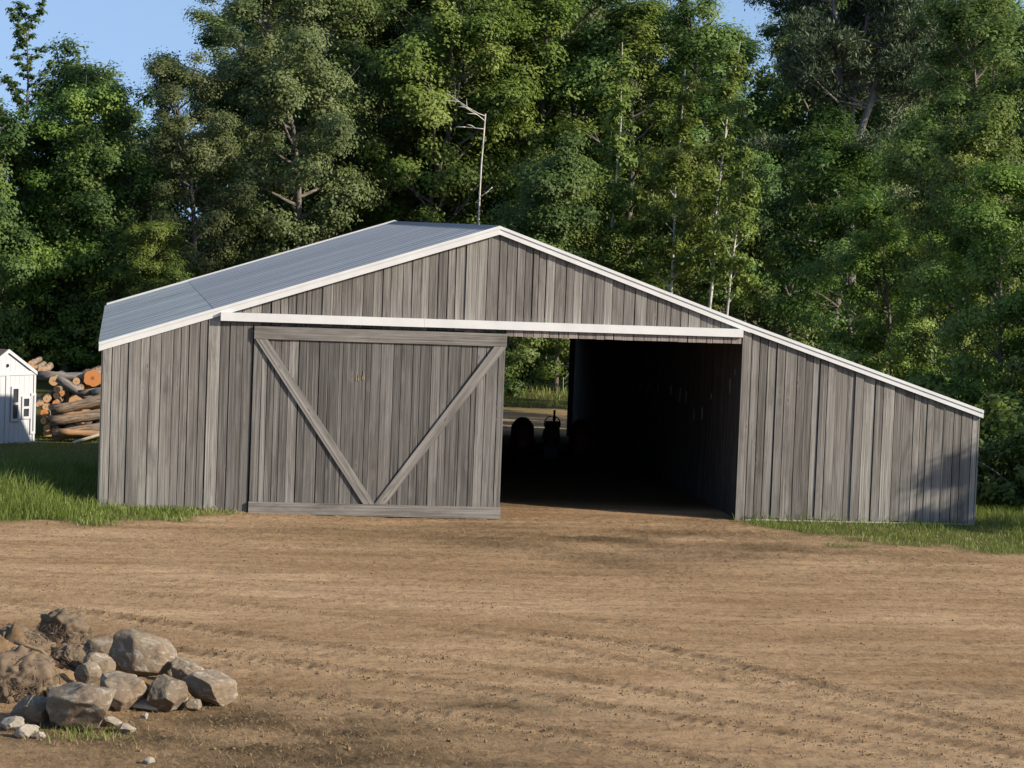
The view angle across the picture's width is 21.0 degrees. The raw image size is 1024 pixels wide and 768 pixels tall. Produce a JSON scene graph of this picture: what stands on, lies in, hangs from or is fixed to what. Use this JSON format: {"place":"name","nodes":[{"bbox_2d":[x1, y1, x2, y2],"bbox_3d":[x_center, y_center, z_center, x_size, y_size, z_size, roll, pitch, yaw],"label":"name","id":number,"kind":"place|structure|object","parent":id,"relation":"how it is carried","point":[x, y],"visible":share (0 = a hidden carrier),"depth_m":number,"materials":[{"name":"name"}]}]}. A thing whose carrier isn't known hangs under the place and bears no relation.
{"place":"outdoors","nodes":[
{"label":"outdoors","id":0,"kind":"place"},
{"bbox_2d":[0,431,98,473],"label":"grass","id":1,"kind":"structure","parent":0,"point":[92,463],"depth_m":77.07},
{"bbox_2d":[0,670,850,767],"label":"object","id":2,"kind":"object","parent":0,"point":[246,736],"visible":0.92,"depth_m":30.27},
{"bbox_2d":[0,237,1023,767],"bbox_3d":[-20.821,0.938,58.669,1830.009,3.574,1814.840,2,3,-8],"label":"ground","id":3,"kind":"structure","parent":0,"point":[540,495],"depth_m":39.73,"materials":[{"name":"soil"}]},
{"bbox_2d":[0,716,24,730],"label":"stone","id":4,"kind":"object","parent":3,"relation":"on","point":[11,723],"visible":0.91,"depth_m":30.22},
{"bbox_2d":[0,349,38,443],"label":"shed","id":5,"kind":"structure","parent":3,"relation":"on","point":[18,374],"depth_m":79.97,"materials":[{"name":"white wood"}]},
{"bbox_2d":[10,386,19,420],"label":"window","id":6,"kind":"structure","parent":5,"relation":"in","point":[15,390],"depth_m":79.92,"materials":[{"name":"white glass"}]},
{"bbox_2d":[0,95,55,354],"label":"broadleaf tree","id":7,"kind":"object","parent":3,"relation":"on","point":[14,317],"visible":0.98,"depth_m":96.24,"materials":[{"name":"green plant"}]},
{"bbox_2d":[0,623,56,649],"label":"root clod","id":8,"kind":"object","parent":3,"relation":"on","point":[33,637],"visible":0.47,"depth_m":33.87,"materials":[{"name":"soil"}]},
{"bbox_2d":[10,694,50,725],"bbox_3d":[-5.308,3.632,30.618,0.429,0.396,0.382,4,4,33],"label":"boulder","id":9,"kind":"object","parent":3,"relation":"on","point":[30,709],"visible":0.76,"depth_m":30.48,"materials":[{"name":"stone"}]},
{"bbox_2d":[0,645,64,707],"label":"root clod","id":10,"kind":"object","parent":3,"relation":"on","point":[24,672],"visible":0.87,"depth_m":31.38,"materials":[{"name":"soil"}]},
{"bbox_2d":[0,293,65,378],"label":"shrub","id":11,"kind":"object","parent":3,"relation":"on","point":[25,351],"visible":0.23,"depth_m":98.07,"materials":[{"name":"green plant"}]},
{"bbox_2d":[0,0,73,361],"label":"ash tree","id":12,"kind":"object","parent":3,"relation":"on","point":[24,160],"visible":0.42,"depth_m":98.85,"materials":[{"name":"green plant"}]},
{"bbox_2d":[42,425,67,435],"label":"log","id":13,"kind":"object","parent":3,"relation":"on","point":[47,433],"visible":0.23,"depth_m":82.72,"materials":[{"name":"brown wood"}]},
{"bbox_2d":[43,423,53,430],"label":"log","id":14,"kind":"object","parent":13,"relation":"on","point":[47,427],"visible":0.5,"depth_m":81.31,"materials":[{"name":"brown wood"}]},
{"bbox_2d":[52,396,64,403],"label":"log","id":15,"kind":"object","parent":14,"relation":"on","point":[58,400],"visible":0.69,"depth_m":82.81,"materials":[{"name":"brown wood"}]},
{"bbox_2d":[53,392,66,398],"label":"log","id":16,"kind":"object","parent":15,"relation":"on","point":[56,395],"visible":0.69,"depth_m":82.87,"materials":[{"name":"brown wood"}]},
{"bbox_2d":[54,385,65,391],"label":"log","id":17,"kind":"object","parent":16,"relation":"on","point":[58,388],"visible":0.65,"depth_m":82.96,"materials":[{"name":"brown wood"}]},
{"bbox_2d":[49,371,63,385],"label":"log","id":18,"kind":"object","parent":17,"relation":"on","point":[52,382],"visible":0.63,"depth_m":83.03,"materials":[{"name":"brown wood"}]},
{"bbox_2d":[37,371,100,381],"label":"log","id":19,"kind":"object","parent":18,"relation":"on","point":[47,375],"visible":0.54,"depth_m":83.56,"materials":[{"name":"grey wood"}]},
{"bbox_2d":[49,410,99,427],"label":"log","id":20,"kind":"object","parent":14,"relation":"on","point":[59,420],"visible":0.52,"depth_m":81.20,"materials":[{"name":"brown wood"}]},
{"bbox_2d":[58,409,99,414],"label":"log","id":21,"kind":"object","parent":20,"relation":"on","point":[68,413],"visible":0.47,"depth_m":81.44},
{"bbox_2d":[49,394,99,414],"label":"log","id":22,"kind":"object","parent":21,"relation":"on","point":[92,402],"visible":0.52,"depth_m":81.47,"materials":[{"name":"brown wood"}]},
{"bbox_2d":[33,608,93,646],"bbox_3d":[-5.710,3.137,35.100,0.789,0.590,0.678,2,3,-8],"label":"root clod","id":23,"kind":"object","parent":3,"relation":"on","point":[60,626],"visible":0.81,"depth_m":34.93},
{"bbox_2d":[50,643,91,670],"bbox_3d":[-5.290,3.348,33.183,0.545,0.477,0.496,2,3,-8],"label":"root clod","id":24,"kind":"object","parent":3,"relation":"on","point":[72,655],"visible":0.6,"depth_m":33.07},
{"bbox_2d":[51,422,99,441],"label":"log","id":25,"kind":"object","parent":3,"relation":"on","point":[93,427],"visible":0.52,"depth_m":80.93,"materials":[{"name":"brown wood"}]},
{"bbox_2d":[55,375,99,408],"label":"log","id":26,"kind":"object","parent":3,"relation":"on","point":[69,385],"visible":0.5,"depth_m":82.61,"materials":[{"name":"grey wood"}]},
{"bbox_2d":[57,428,98,436],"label":"log","id":27,"kind":"object","parent":3,"relation":"on","point":[69,432],"visible":0.52,"depth_m":80.68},
{"bbox_2d":[12,723,148,743],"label":"grass","id":28,"kind":"structure","parent":3,"relation":"on","point":[84,732],"depth_m":29.94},
{"bbox_2d":[46,681,116,731],"bbox_3d":[-4.709,3.558,30.452,0.776,0.570,0.627,-10,3,4],"label":"boulder","id":29,"kind":"object","parent":3,"relation":"on","point":[74,703],"visible":0.94,"depth_m":30.25,"materials":[{"name":"stone"}]},
{"bbox_2d":[74,661,101,685],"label":"boulder","id":30,"kind":"object","parent":3,"relation":"on","point":[89,672],"visible":0.77,"depth_m":32.32,"materials":[{"name":"stone"}]},
{"bbox_2d":[0,75,182,372],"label":"broadleaf tree","id":31,"kind":"object","parent":3,"relation":"on","point":[80,103],"visible":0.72,"depth_m":97.23,"materials":[{"name":"green plant"}]},
{"bbox_2d":[83,636,112,654],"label":"boulder","id":32,"kind":"object","parent":3,"relation":"on","point":[103,644],"visible":0.5,"depth_m":33.77,"materials":[{"name":"stone"}]},
{"bbox_2d":[82,652,115,672],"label":"boulder","id":33,"kind":"object","parent":3,"relation":"on","point":[106,663],"visible":0.59,"depth_m":32.86,"materials":[{"name":"stone"}]},
{"bbox_2d":[35,120,163,367],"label":"broadleaf tree","id":34,"kind":"object","parent":3,"relation":"on","point":[109,158],"visible":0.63,"depth_m":96.75,"materials":[{"name":"green plant"}]},
{"bbox_2d":[45,81,160,351],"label":"broadleaf tree","id":35,"kind":"object","parent":3,"relation":"on","point":[127,125],"visible":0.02,"depth_m":102.32,"materials":[{"name":"green plant"}]},
{"bbox_2d":[17,32,190,299],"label":"broadleaf tree","id":36,"kind":"object","parent":3,"relation":"on","point":[68,71],"visible":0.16,"depth_m":103.14,"materials":[{"name":"green plant"}]},
{"bbox_2d":[45,296,180,363],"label":"shrub","id":37,"kind":"object","parent":3,"relation":"on","point":[96,327],"visible":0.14,"depth_m":98.26,"materials":[{"name":"green plant"}]},
{"bbox_2d":[0,446,245,525],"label":"grass","id":38,"kind":"structure","parent":3,"relation":"on","point":[24,483],"depth_m":53.13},
{"bbox_2d":[100,670,148,711],"bbox_3d":[-4.438,3.525,31.728,0.623,0.418,0.534,0,4,-38],"label":"boulder","id":39,"kind":"object","parent":3,"relation":"on","point":[132,690],"visible":0.85,"depth_m":31.53,"materials":[{"name":"stone"}]},
{"bbox_2d":[109,628,176,676],"bbox_3d":[-4.434,3.280,33.253,0.848,0.629,0.646,12,-1,-26],"label":"boulder","id":40,"kind":"object","parent":3,"relation":"on","point":[139,653],"visible":0.89,"depth_m":33.02,"materials":[{"name":"stone"}]},
{"bbox_2d":[100,217,196,318],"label":"broadleaf tree","id":41,"kind":"object","parent":3,"relation":"on","point":[167,264],"visible":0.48,"depth_m":94.26,"materials":[{"name":"green plant"}]},
{"bbox_2d":[127,118,203,275],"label":"broadleaf tree","id":42,"kind":"object","parent":3,"relation":"on","point":[178,209],"visible":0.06,"depth_m":114.14,"materials":[{"name":"green plant"}]},
{"bbox_2d":[146,674,187,711],"bbox_3d":[-3.968,3.551,31.759,0.410,0.434,0.533,3,3,19],"label":"boulder","id":43,"kind":"object","parent":3,"relation":"on","point":[165,692],"visible":1,"depth_m":31.60,"materials":[{"name":"stone"}]},
{"bbox_2d":[171,658,203,679],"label":"boulder","id":44,"kind":"object","parent":3,"relation":"on","point":[181,668],"visible":0.56,"depth_m":32.97,"materials":[{"name":"stone"}]},
{"bbox_2d":[124,48,263,376],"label":"broadleaf tree","id":45,"kind":"object","parent":3,"relation":"on","point":[197,154],"visible":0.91,"depth_m":96.46,"materials":[{"name":"green plant"}]},
{"bbox_2d":[141,0,268,265],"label":"broadleaf tree","id":46,"kind":"object","parent":3,"relation":"on","point":[214,26],"visible":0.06,"depth_m":122.22,"materials":[{"name":"green plant"}]},
{"bbox_2d":[182,669,237,705],"bbox_3d":[-3.524,3.567,32.306,0.699,0.437,0.423,13,1,-14],"label":"boulder","id":47,"kind":"object","parent":3,"relation":"on","point":[213,686],"visible":0.94,"depth_m":32.25,"materials":[{"name":"stone"}]},
{"bbox_2d":[177,8,330,272],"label":"broadleaf tree","id":48,"kind":"object","parent":3,"relation":"on","point":[220,103],"visible":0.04,"depth_m":113.53,"materials":[{"name":"green plant"}]},
{"bbox_2d":[200,0,391,263],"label":"broadleaf tree","id":49,"kind":"object","parent":3,"relation":"on","point":[285,97],"visible":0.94,"depth_m":97.75,"materials":[{"name":"green plant"}]},
{"bbox_2d":[232,0,416,265],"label":"broadleaf tree","id":50,"kind":"object","parent":3,"relation":"on","point":[375,24],"visible":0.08,"depth_m":111.05,"materials":[{"name":"green plant"}]},
{"bbox_2d":[242,0,423,259],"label":"broadleaf tree","id":51,"kind":"object","parent":3,"relation":"on","point":[350,54],"visible":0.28,"depth_m":103.65,"materials":[{"name":"green plant"}]},
{"bbox_2d":[256,0,424,237],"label":"broadleaf tree","id":52,"kind":"object","parent":3,"relation":"on","point":[380,102],"visible":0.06,"depth_m":111.50,"materials":[{"name":"green plant"}]},
{"bbox_2d":[335,4,493,221],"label":"broadleaf tree","id":53,"kind":"object","parent":3,"relation":"on","point":[392,36],"visible":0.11,"depth_m":113.40,"materials":[{"name":"green plant"}]},
{"bbox_2d":[310,0,548,287],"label":"broadleaf tree","id":54,"kind":"object","parent":3,"relation":"on","point":[433,105],"visible":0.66,"depth_m":102.04,"materials":[{"name":"green plant"}]},
{"bbox_2d":[391,0,518,222],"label":"broadleaf tree","id":55,"kind":"object","parent":3,"relation":"on","point":[475,73],"visible":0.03,"depth_m":110.92,"materials":[{"name":"green plant"}]},
{"bbox_2d":[369,0,550,222],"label":"broadleaf tree","id":56,"kind":"object","parent":3,"relation":"on","point":[405,9],"visible":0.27,"depth_m":105.42,"materials":[{"name":"green plant"}]},
{"bbox_2d":[447,93,492,224],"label":"dead tree","id":57,"kind":"object","parent":3,"relation":"on","point":[484,119],"visible":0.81,"depth_m":85.42,"materials":[{"name":"grey wood"}]},
{"bbox_2d":[0,58,996,347],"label":"wood","id":58,"kind":"object","parent":3,"relation":"on","point":[752,80],"visible":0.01,"depth_m":131.88,"materials":[{"name":"green plant"}]},
{"bbox_2d":[0,513,1023,767],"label":"soil crumbs","id":59,"kind":"object","parent":3,"relation":"on","point":[558,673],"visible":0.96,"depth_m":34.44,"materials":[{"name":"soil"}]},
{"bbox_2d":[37,510,1021,566],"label":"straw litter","id":60,"kind":"object","parent":3,"relation":"on","point":[521,537],"visible":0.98,"depth_m":50.45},
{"bbox_2d":[472,0,603,255],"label":"broadleaf tree","id":61,"kind":"object","parent":3,"relation":"on","point":[592,141],"visible":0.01,"depth_m":114.06,"materials":[{"name":"green plant"}]},
{"bbox_2d":[97,220,983,524],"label":"barn","id":62,"kind":"structure","parent":3,"relation":"on","point":[323,378],"depth_m":54.48,"materials":[{"name":"wood"}]},
{"bbox_2d":[248,326,506,518],"bbox_3d":[-2.624,0.767,54.142,4.966,3.662,0.077,2,3,-8],"label":"sliding door","id":63,"kind":"structure","parent":62,"relation":"in","point":[431,437],"depth_m":54.13,"materials":[{"name":"wood"}]},
{"bbox_2d":[515,344,569,383],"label":"shrub","id":64,"kind":"object","parent":3,"relation":"on","point":[531,376],"visible":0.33,"depth_m":100.62,"materials":[{"name":"green plant"}]},
{"bbox_2d":[475,128,615,405],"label":"broadleaf tree","id":65,"kind":"object","parent":3,"relation":"on","point":[545,194],"visible":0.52,"depth_m":85.55,"materials":[{"name":"green plant"}]},
{"bbox_2d":[510,410,591,472],"bbox_3d":[0.938,1.359,65.271,1.880,1.425,2.794,2,3,2],"label":"tractor","id":66,"kind":"object","parent":3,"relation":"on","point":[527,448],"visible":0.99,"depth_m":64.19,"materials":[{"name":"rubber"}]},
{"bbox_2d":[464,0,639,262],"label":"broadleaf tree","id":67,"kind":"object","parent":3,"relation":"on","point":[560,11],"visible":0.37,"depth_m":103.89,"materials":[{"name":"green plant"}]},
{"bbox_2d":[453,0,668,258],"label":"broadleaf tree","id":68,"kind":"object","parent":3,"relation":"on","point":[588,51],"visible":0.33,"depth_m":104.56,"materials":[{"name":"green plant"}]},
{"bbox_2d":[499,150,635,390],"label":"broadleaf tree","id":69,"kind":"object","parent":3,"relation":"on","point":[556,348],"visible":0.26,"depth_m":95.66,"materials":[{"name":"green plant"}]},
{"bbox_2d":[517,0,673,255],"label":"broadleaf tree","id":70,"kind":"object","parent":3,"relation":"on","point":[591,14],"visible":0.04,"depth_m":113.64,"materials":[{"name":"green plant"}]},
{"bbox_2d":[589,42,644,270],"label":"birch tree","id":71,"kind":"object","parent":3,"relation":"on","point":[617,145],"visible":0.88,"depth_m":96.54,"materials":[{"name":"green plant"}]},
{"bbox_2d":[587,118,647,278],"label":"birch tree","id":72,"kind":"object","parent":3,"relation":"on","point":[619,209],"visible":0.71,"depth_m":97.14,"materials":[{"name":"green plant"}]},
{"bbox_2d":[553,0,703,281],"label":"broadleaf tree","id":73,"kind":"object","parent":3,"relation":"on","point":[637,21],"visible":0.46,"depth_m":103.57,"materials":[{"name":"green plant"}]},
{"bbox_2d":[633,69,713,293],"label":"birch tree","id":74,"kind":"object","parent":3,"relation":"on","point":[674,165],"visible":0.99,"depth_m":91.72,"materials":[{"name":"green plant"}]},
{"bbox_2d":[633,0,740,267],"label":"broadleaf tree","id":75,"kind":"object","parent":3,"relation":"on","point":[664,15],"visible":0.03,"depth_m":119.01,"materials":[{"name":"green plant"}]},
{"bbox_2d":[616,142,771,321],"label":"broadleaf tree","id":76,"kind":"object","parent":3,"relation":"on","point":[695,155],"visible":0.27,"depth_m":95.75,"materials":[{"name":"green plant"}]},
{"bbox_2d":[616,0,790,312],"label":"broadleaf tree","id":77,"kind":"object","parent":3,"relation":"on","point":[683,46],"visible":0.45,"depth_m":104.09,"materials":[{"name":"green plant"}]},
{"bbox_2d":[649,17,793,313],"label":"broadleaf tree","id":78,"kind":"object","parent":3,"relation":"on","point":[749,47],"visible":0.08,"depth_m":117.20,"materials":[{"name":"green plant"}]},
{"bbox_2d":[691,40,757,308],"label":"birch tree","id":79,"kind":"object","parent":3,"relation":"on","point":[716,199],"visible":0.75,"depth_m":92.46,"materials":[{"name":"green plant"}]},
{"bbox_2d":[698,95,765,314],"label":"birch tree","id":80,"kind":"object","parent":3,"relation":"on","point":[740,198],"visible":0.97,"depth_m":90.23,"materials":[{"name":"green plant"}]},
{"bbox_2d":[731,119,875,345],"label":"broadleaf tree","id":81,"kind":"object","parent":3,"relation":"on","point":[783,217],"visible":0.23,"depth_m":94.70,"materials":[{"name":"green plant"}]},
{"bbox_2d":[749,0,866,331],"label":"broadleaf tree","id":82,"kind":"object","parent":3,"relation":"on","point":[774,129],"visible":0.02,"depth_m":121.52,"materials":[{"name":"green plant"}]},
{"bbox_2d":[729,0,893,337],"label":"broadleaf tree","id":83,"kind":"object","parent":3,"relation":"on","point":[786,107],"visible":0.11,"depth_m":114.38,"materials":[{"name":"green plant"}]},
{"bbox_2d":[754,0,872,316],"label":"broadleaf tree","id":84,"kind":"object","parent":3,"relation":"on","point":[768,31],"visible":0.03,"depth_m":121.86,"materials":[{"name":"green plant"}]},
{"bbox_2d":[752,101,933,374],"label":"broadleaf tree","id":85,"kind":"object","parent":3,"relation":"on","point":[839,177],"visible":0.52,"depth_m":85.07,"materials":[{"name":"green plant"}]},
{"bbox_2d":[738,0,962,333],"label":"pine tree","id":86,"kind":"object","parent":3,"relation":"on","point":[822,35],"visible":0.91,"depth_m":86.43,"materials":[{"name":"green plant"}]},
{"bbox_2d":[776,2,948,349],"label":"broadleaf tree","id":87,"kind":"object","parent":3,"relation":"on","point":[878,108],"visible":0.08,"depth_m":113.36,"materials":[{"name":"green plant"}]},
{"bbox_2d":[804,35,945,300],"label":"broadleaf tree","id":88,"kind":"object","parent":3,"relation":"on","point":[918,188],"visible":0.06,"depth_m":117.25,"materials":[{"name":"green plant"}]},
{"bbox_2d":[732,499,1023,554],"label":"grass","id":89,"kind":"structure","parent":3,"relation":"on","point":[1003,510],"depth_m":54.62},
{"bbox_2d":[793,188,963,380],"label":"broadleaf tree","id":90,"kind":"object","parent":3,"relation":"on","point":[873,339],"visible":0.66,"depth_m":75.82,"materials":[{"name":"green plant"}]},
{"bbox_2d":[865,89,1023,392],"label":"broadleaf tree","id":91,"kind":"object","parent":3,"relation":"on","point":[958,139],"visible":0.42,"depth_m":71.98,"materials":[{"name":"green plant"}]},
{"bbox_2d":[874,0,1023,376],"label":"broadleaf tree","id":92,"kind":"object","parent":3,"relation":"on","point":[986,22],"visible":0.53,"depth_m":77.01,"materials":[{"name":"green plant"}]},
{"bbox_2d":[878,0,1023,299],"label":"broadleaf tree","id":93,"kind":"object","parent":3,"relation":"on","point":[915,125],"visible":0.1,"depth_m":93.13,"materials":[{"name":"green plant"}]},
{"bbox_2d":[892,0,1011,355],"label":"broadleaf tree","id":94,"kind":"object","parent":3,"relation":"on","point":[963,65],"visible":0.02,"depth_m":116.64,"materials":[{"name":"green plant"}]},
{"bbox_2d":[906,153,1023,423],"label":"broadleaf tree","id":95,"kind":"object","parent":3,"relation":"on","point":[994,251],"visible":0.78,"depth_m":66.93,"materials":[{"name":"green plant"}]},
{"bbox_2d":[907,353,1022,432],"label":"shrub","id":96,"kind":"object","parent":3,"relation":"on","point":[929,380],"visible":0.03,"depth_m":66.33,"materials":[{"name":"green plant"}]},
{"bbox_2d":[974,367,1023,442],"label":"shrub","id":97,"kind":"object","parent":3,"relation":"on","point":[998,401],"visible":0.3,"depth_m":62.43,"materials":[{"name":"green plant"}]},
{"bbox_2d":[976,433,1022,506],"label":"shrub","id":98,"kind":"object","parent":3,"relation":"on","point":[987,450],"visible":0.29,"depth_m":60.71,"materials":[{"name":"green plant"}]},
{"bbox_2d":[976,398,1023,510],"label":"shrub","id":99,"kind":"object","parent":3,"relation":"on","point":[1016,442],"visible":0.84,"depth_m":59.65,"materials":[{"name":"green plant"}]},
{"bbox_2d":[986,276,1023,419],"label":"broadleaf tree","id":100,"kind":"object","parent":3,"relation":"on","point":[1015,367],"visible":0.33,"depth_m":65.62,"materials":[{"name":"green plant"}]},
{"bbox_2d":[0,0,1023,219],"label":"sky","id":101,"kind":"structure","parent":0,"point":[125,31],"materials":[{"name":"blue"}]},
{"bbox_2d":[503,370,993,407],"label":"grass","id":102,"kind":"structure","parent":0,"point":[565,392],"depth_m":92.27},
{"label":"log","id":103,"kind":"object","parent":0,"visible":0},
{"bbox_2d":[75,409,96,425],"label":"log","id":104,"kind":"object","parent":103,"relation":"on","point":[83,423],"visible":0.12,"depth_m":83.42,"materials":[{"name":"brown wood"}]},
{"bbox_2d":[69,394,81,401],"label":"log","id":105,"kind":"object","parent":104,"relation":"on","point":[73,397],"visible":0.15,"depth_m":83.94,"materials":[{"name":"brown wood"}]},
{"bbox_2d":[79,369,89,388],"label":"log","id":106,"kind":"object","parent":105,"relation":"on","point":[86,370],"visible":0.14,"depth_m":85.14,"materials":[{"name":"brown wood"}]},
{"bbox_2d":[84,365,100,386],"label":"log","id":107,"kind":"object","parent":106,"relation":"on","point":[92,377],"visible":0.79,"depth_m":83.48,"materials":[{"name":"brown wood"}]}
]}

